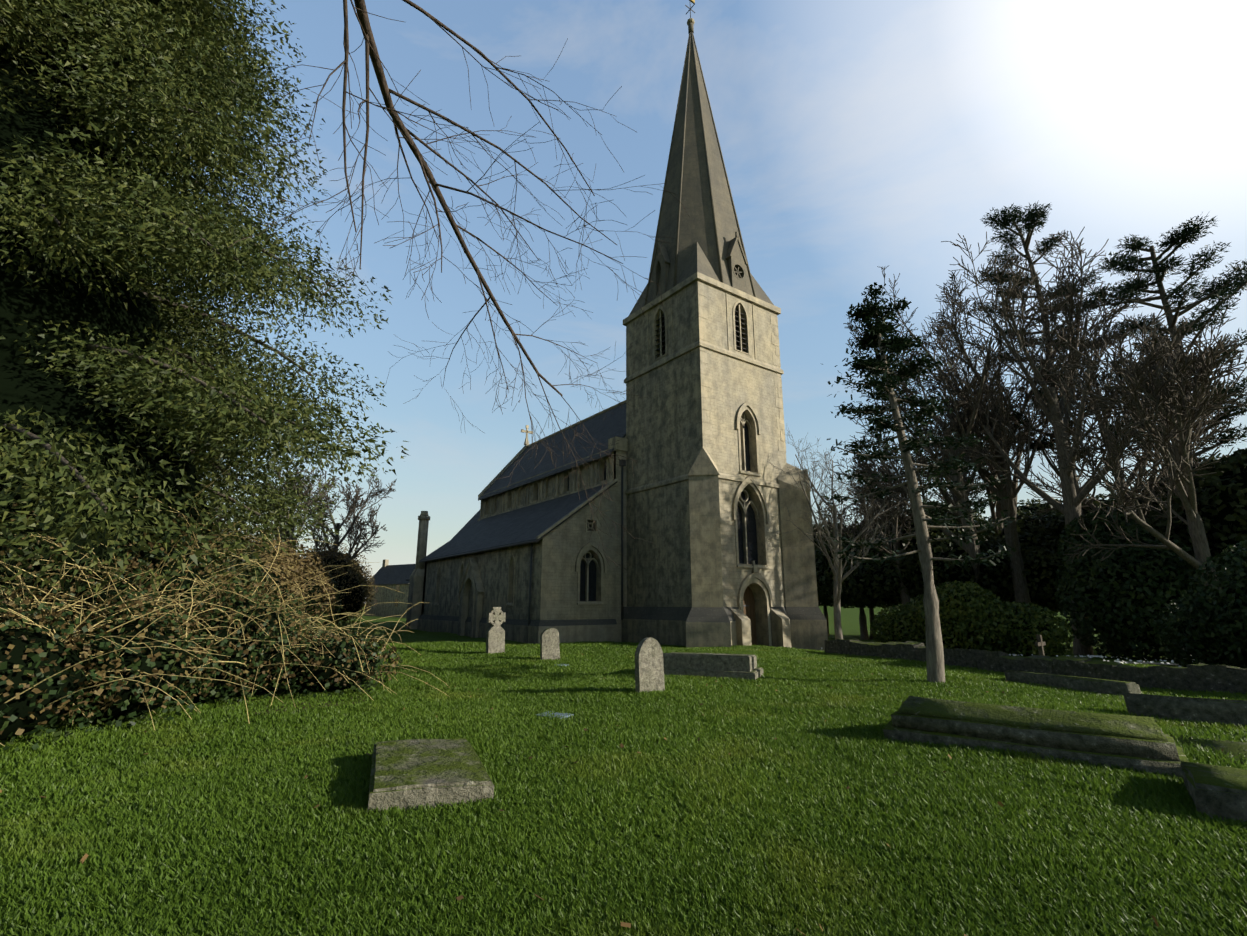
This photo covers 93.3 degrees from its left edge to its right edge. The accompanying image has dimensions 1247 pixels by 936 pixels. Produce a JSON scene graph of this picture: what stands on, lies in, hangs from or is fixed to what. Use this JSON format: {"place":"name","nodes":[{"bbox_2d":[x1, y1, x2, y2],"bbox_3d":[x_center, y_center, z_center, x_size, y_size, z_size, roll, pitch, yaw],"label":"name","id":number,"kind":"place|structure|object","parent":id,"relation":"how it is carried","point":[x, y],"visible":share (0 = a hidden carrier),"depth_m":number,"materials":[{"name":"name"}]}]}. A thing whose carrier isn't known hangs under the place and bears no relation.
{"place":"outdoors","nodes":[
{"label":"outdoors","id":0,"kind":"place"},
{"bbox_2d":[228,0,689,569],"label":"tree branch","id":1,"kind":"object","parent":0,"point":[378,68],"visible":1,"depth_m":7.08,"materials":[{"name":"brown plant"}]},
{"bbox_2d":[0,606,1246,935],"bbox_3d":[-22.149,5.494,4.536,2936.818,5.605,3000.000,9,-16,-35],"label":"ground","id":2,"kind":"structure","parent":0,"point":[850,622],"depth_m":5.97,"materials":[{"name":"green plant"}]},
{"bbox_2d":[0,500,402,750],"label":"ivy thicket","id":3,"kind":"object","parent":2,"relation":"on","point":[70,627],"depth_m":8.57,"materials":[{"name":"green plant"}]},
{"bbox_2d":[0,496,399,735],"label":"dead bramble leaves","id":4,"kind":"object","parent":3,"relation":"on","point":[83,654],"visible":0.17,"depth_m":8.82,"materials":[{"name":"brown plant"}]},
{"bbox_2d":[0,0,408,659],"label":"yew tree","id":5,"kind":"object","parent":2,"relation":"on","point":[168,258],"depth_m":10.86,"materials":[{"name":"green plant"}]},
{"bbox_2d":[0,466,447,745],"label":"bramble stems","id":6,"kind":"object","parent":2,"relation":"on","point":[132,616],"visible":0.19,"depth_m":9.07,"materials":[{"name":"plant"}]},
{"bbox_2d":[207,472,243,527],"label":"bare tree","id":7,"kind":"object","parent":2,"relation":"on","point":[221,505],"depth_m":45.44,"materials":[{"name":"brown plant"}]},
{"bbox_2d":[198,527,273,601],"bbox_3d":[-12.514,3.433,16.012,5.158,4.238,8.340,9,-16,-35],"label":"hedge","id":8,"kind":"object","parent":2,"relation":"on","point":[259,574],"depth_m":15.80,"materials":[{"name":"green plant"}]},
{"bbox_2d":[213,521,307,619],"bbox_3d":[-14.827,4.415,21.704,5.424,4.831,8.781,9,-16,-35],"label":"hedge","id":9,"kind":"object","parent":2,"relation":"on","point":[292,567],"depth_m":21.02,"materials":[{"name":"plant"}]},
{"bbox_2d":[218,690,363,714],"bbox_3d":[-5.370,3.957,10.014,1.926,0.054,2.690,-1,-13,4],"label":"leaf litter bed","id":10,"kind":"object","parent":2,"relation":"on","point":[304,702],"visible":0.17,"depth_m":9.72,"materials":[{"name":"brown plant"}]},
{"bbox_2d":[250,537,336,630],"bbox_3d":[-16.765,5.766,27.559,5.645,5.025,9.079,9,-16,-35],"label":"hedge","id":11,"kind":"object","parent":2,"relation":"on","point":[323,577],"depth_m":26.44,"materials":[{"name":"plant"}]},
{"bbox_2d":[246,465,340,552],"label":"bare tree","id":12,"kind":"object","parent":2,"relation":"on","point":[307,503],"visible":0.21,"depth_m":38.78,"materials":[{"name":"brown plant"}]},
{"bbox_2d":[306,558,341,631],"bbox_3d":[-19.098,7.285,33.079,5.465,4.598,8.854,9,-16,-35],"label":"hedge","id":13,"kind":"object","parent":2,"relation":"on","point":[338,595],"depth_m":32.29,"materials":[{"name":"plant"}]},
{"bbox_2d":[279,469,395,561],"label":"bare tree","id":14,"kind":"object","parent":2,"relation":"on","point":[353,506],"visible":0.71,"depth_m":47.34,"materials":[{"name":"brown plant"}]},
{"bbox_2d":[301,542,375,626],"bbox_3d":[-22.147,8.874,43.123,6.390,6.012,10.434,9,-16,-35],"label":"hedge","id":15,"kind":"object","parent":2,"relation":"on","point":[366,593],"depth_m":41.19,"materials":[{"name":"plant"}]},
{"bbox_2d":[364,559,415,617],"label":"cottage","id":16,"kind":"structure","parent":2,"relation":"on","point":[394,577],"depth_m":102.33,"materials":[{"name":"stone"}]},
{"bbox_2d":[367,738,493,812],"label":"grave slab","id":17,"kind":"structure","parent":2,"relation":"on","point":[413,772],"depth_m":4.94,"materials":[{"name":"stone"}]},
{"bbox_2d":[486,607,505,653],"bbox_3d":[-4.342,5.678,20.000,0.172,1.863,0.683,-16,-20,42],"label":"cross gravestone","id":18,"kind":"object","parent":2,"relation":"on","point":[495,634],"visible":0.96,"depth_m":19.96,"materials":[{"name":"grey stone"}]},
{"bbox_2d":[540,628,559,659],"bbox_3d":[-2.192,5.423,17.575,0.622,1.268,0.122,1,-4,-37],"label":"gravestone","id":19,"kind":"object","parent":2,"relation":"on","point":[549,644],"visible":0.71,"depth_m":17.53,"materials":[{"name":"grey stone"}]},
{"bbox_2d":[537,711,573,718],"bbox_3d":[-0.970,3.624,8.226,0.524,0.349,0.341,-9,-16,33],"label":"plaque","id":20,"kind":"object","parent":2,"relation":"on","point":[565,715],"visible":0.21,"depth_m":8.23,"materials":[{"name":"grey stone"}]},
{"bbox_2d":[0,652,1222,935],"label":"fallen leaves","id":21,"kind":"object","parent":2,"relation":"on","point":[82,860],"visible":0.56,"depth_m":5.11,"materials":[{"name":"brown plant"}]},
{"bbox_2d":[406,0,827,649],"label":"church","id":22,"kind":"structure","parent":2,"relation":"on","point":[704,494],"depth_m":27.55,"materials":[{"name":"stone"}]},
{"bbox_2d":[635,637,664,692],"bbox_3d":[0.478,3.738,10.692,0.638,1.273,0.130,11,-19,-40],"label":"gravestone","id":23,"kind":"object","parent":2,"relation":"on","point":[649,669],"visible":0.75,"depth_m":10.66,"materials":[{"name":"grey stone"}]},
{"bbox_2d":[664,667,763,679],"bbox_3d":[1.969,4.843,13.568,2.323,0.483,1.274,-5,-14,20],"label":"tomb ledger base","id":24,"kind":"object","parent":2,"relation":"on","point":[756,673],"visible":0.25,"depth_m":12.99,"materials":[{"name":"grey stone"}]},
{"bbox_2d":[663,652,756,671],"bbox_3d":[1.970,4.699,13.604,2.073,0.782,1.022,-5,-16,20],"label":"chest tomb","id":25,"kind":"object","parent":24,"relation":"on","point":[713,661],"visible":0.5,"depth_m":13.22,"materials":[{"name":"grey stone"}]},
{"bbox_2d":[813,522,854,635],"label":"evergreen tree","id":26,"kind":"object","parent":2,"relation":"on","point":[820,603],"depth_m":52.80,"materials":[{"name":"green plant"}]},
{"bbox_2d":[763,428,914,639],"bbox_3d":[8.990,2.528,24.089,5.472,10.060,6.914,-8,-15,31],"label":"tree","id":27,"kind":"object","parent":2,"relation":"on","point":[837,569],"visible":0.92,"depth_m":24.30,"materials":[{"name":"brown plant"}]},
{"bbox_2d":[813,459,899,639],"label":"bare lime tree","id":28,"kind":"object","parent":2,"relation":"on","point":[863,626],"visible":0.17,"depth_m":45.33,"materials":[{"name":"brown plant"}]},
{"bbox_2d":[814,521,923,639],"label":"evergreen tree","id":29,"kind":"object","parent":2,"relation":"on","point":[858,599],"depth_m":41.75,"materials":[{"name":"green plant"}]},
{"bbox_2d":[829,436,932,603],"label":"bare lime tree","id":30,"kind":"object","parent":2,"relation":"on","point":[905,597],"visible":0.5,"depth_m":40.90,"materials":[{"name":"brown plant"}]},
{"bbox_2d":[824,282,1018,683],"bbox_3d":[6.284,-0.044,13.611,4.067,9.874,4.433,9,-16,-35],"label":"tree","id":31,"kind":"object","parent":2,"relation":"on","point":[866,341],"depth_m":13.54,"materials":[{"name":"green plant"}]},
{"bbox_2d":[862,500,1027,604],"bbox_3d":[22.997,6.305,43.789,14.953,7.823,11.056,42,-44,-71],"label":"evergreen tree","id":32,"kind":"object","parent":2,"relation":"on","point":[937,548],"depth_m":38.03,"materials":[{"name":"green plant"}]},
{"bbox_2d":[843,286,1049,587],"bbox_3d":[19.573,-0.301,35.993,11.230,21.837,11.663,-4,-14,18],"label":"bare beech tree","id":33,"kind":"object","parent":2,"relation":"on","point":[972,549],"visible":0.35,"depth_m":35.00,"materials":[{"name":"brown plant"}]},
{"bbox_2d":[848,370,1055,535],"bbox_3d":[23.886,2.214,40.510,11.712,19.564,12.947,9,-16,-35],"label":"bare ash tree","id":34,"kind":"object","parent":2,"relation":"on","point":[997,514],"visible":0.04,"depth_m":39.12,"materials":[{"name":"brown plant"}]},
{"bbox_2d":[855,266,1081,609],"bbox_3d":[23.724,-1.518,39.232,16.794,26.112,13.329,9,-16,-35],"label":"bare beech tree","id":35,"kind":"object","parent":2,"relation":"on","point":[1019,580],"visible":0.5,"depth_m":36.69,"materials":[{"name":"brown plant"}]},
{"bbox_2d":[870,580,1074,656],"bbox_3d":[15.390,6.966,26.717,4.886,3.571,7.697,9,-16,-35],"label":"rhododendron shrub","id":36,"kind":"object","parent":2,"relation":"on","point":[999,611],"depth_m":25.00,"materials":[{"name":"green plant"}]},
{"bbox_2d":[821,647,1194,666],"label":"snowdrops","id":37,"kind":"object","parent":2,"relation":"on","point":[1118,661],"visible":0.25,"depth_m":21.90,"materials":[{"name":"white plant"}]},
{"bbox_2d":[976,510,1069,612],"bbox_3d":[27.251,6.516,41.243,13.591,7.039,10.125,41,-43,-71],"label":"hedge","id":38,"kind":"object","parent":2,"relation":"on","point":[1048,589],"depth_m":36.68,"materials":[{"name":"green plant"}]},
{"bbox_2d":[983,498,1062,520],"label":"evergreen tree","id":39,"kind":"object","parent":2,"relation":"on","point":[1030,506],"depth_m":50.04,"materials":[{"name":"green plant"}]},
{"bbox_2d":[883,696,1188,777],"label":"grave slab","id":40,"kind":"structure","parent":2,"relation":"on","point":[1138,743],"depth_m":6.24,"materials":[{"name":"stone"}]},
{"bbox_2d":[825,639,1246,694],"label":"stone wall","id":41,"kind":"structure","parent":2,"relation":"on","point":[1207,677],"depth_m":14.22,"materials":[{"name":"grey stone"}]},
{"bbox_2d":[1034,635,1045,655],"bbox_3d":[13.993,6.184,19.692,0.620,1.150,0.120,9,-16,-35],"label":"wooden cross marker","id":42,"kind":"object","parent":2,"relation":"on","point":[1040,643],"visible":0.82,"depth_m":19.69,"materials":[{"name":"brown wood"}]},
{"bbox_2d":[970,200,1141,649],"bbox_3d":[27.071,-3.449,35.267,6.522,28.042,8.266,9,-16,-35],"label":"pine tree","id":43,"kind":"object","parent":2,"relation":"on","point":[1029,220],"depth_m":37.58,"materials":[{"name":"green plant"}]},
{"bbox_2d":[1004,670,1140,696],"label":"grave slab","id":44,"kind":"structure","parent":2,"relation":"on","point":[1104,686],"depth_m":11.86,"materials":[{"name":"grey stone"}]},
{"bbox_2d":[1030,493,1121,607],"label":"evergreen tree","id":45,"kind":"object","parent":2,"relation":"on","point":[1059,517],"depth_m":38.40,"materials":[{"name":"green plant"}]},
{"bbox_2d":[934,227,1235,655],"bbox_3d":[23.528,-2.317,31.412,11.389,23.850,12.808,-7,-15,29],"label":"bare beech tree","id":46,"kind":"object","parent":2,"relation":"on","point":[1073,495],"visible":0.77,"depth_m":30.92,"materials":[{"name":"brown plant"}]},
{"bbox_2d":[991,299,1246,524],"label":"bare ash tree","id":47,"kind":"object","parent":2,"relation":"on","point":[1090,504],"visible":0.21,"depth_m":32.51,"materials":[{"name":"brown plant"}]},
{"bbox_2d":[1042,302,1246,597],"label":"bare ash tree","id":48,"kind":"object","parent":2,"relation":"on","point":[1174,456],"visible":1,"depth_m":22.71,"materials":[{"name":"brown plant"}]},
{"bbox_2d":[1053,510,1246,660],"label":"holly shrub","id":49,"kind":"object","parent":2,"relation":"on","point":[1080,567],"depth_m":24.86,"materials":[{"name":"green plant"}]},
{"bbox_2d":[1075,214,1246,526],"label":"pine tree","id":50,"kind":"object","parent":2,"relation":"on","point":[1121,291],"depth_m":29.14,"materials":[{"name":"green plant"}]},
{"bbox_2d":[1103,453,1229,519],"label":"evergreen tree","id":51,"kind":"object","parent":2,"relation":"on","point":[1212,459],"depth_m":33.89,"materials":[{"name":"green plant"}]},
{"bbox_2d":[1123,693,1246,725],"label":"grave kerb","id":52,"kind":"structure","parent":2,"relation":"on","point":[1209,710],"depth_m":8.54,"materials":[{"name":"stone"}]},
{"bbox_2d":[1136,448,1246,571],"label":"hedge","id":53,"kind":"object","parent":2,"relation":"on","point":[1237,460],"depth_m":25.62,"materials":[{"name":"green plant"}]},
{"bbox_2d":[1153,540,1246,668],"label":"laurel shrub","id":54,"kind":"object","parent":2,"relation":"on","point":[1216,605],"depth_m":15.74,"materials":[{"name":"green plant"}]},
{"bbox_2d":[1170,734,1246,764],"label":"grave slab","id":55,"kind":"structure","parent":2,"relation":"on","point":[1235,747],"depth_m":6.73,"materials":[{"name":"stone"}]},
{"bbox_2d":[1180,761,1246,822],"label":"grave slab","id":56,"kind":"structure","parent":2,"relation":"on","point":[1219,791],"depth_m":4.49,"materials":[{"name":"stone"}]},
{"bbox_2d":[114,0,1246,598],"label":"sky","id":57,"kind":"structure","parent":0,"point":[856,137],"materials":[{"name":"blue"}]},
{"bbox_2d":[912,404,993,514],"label":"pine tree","id":58,"kind":"object","parent":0,"point":[982,490],"depth_m":51.86,"materials":[{"name":"green plant"}]},
{"bbox_2d":[793,648,1178,664],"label":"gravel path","id":59,"kind":"structure","parent":0,"point":[1147,662],"depth_m":21.22,"materials":[{"name":"grey gravel"}]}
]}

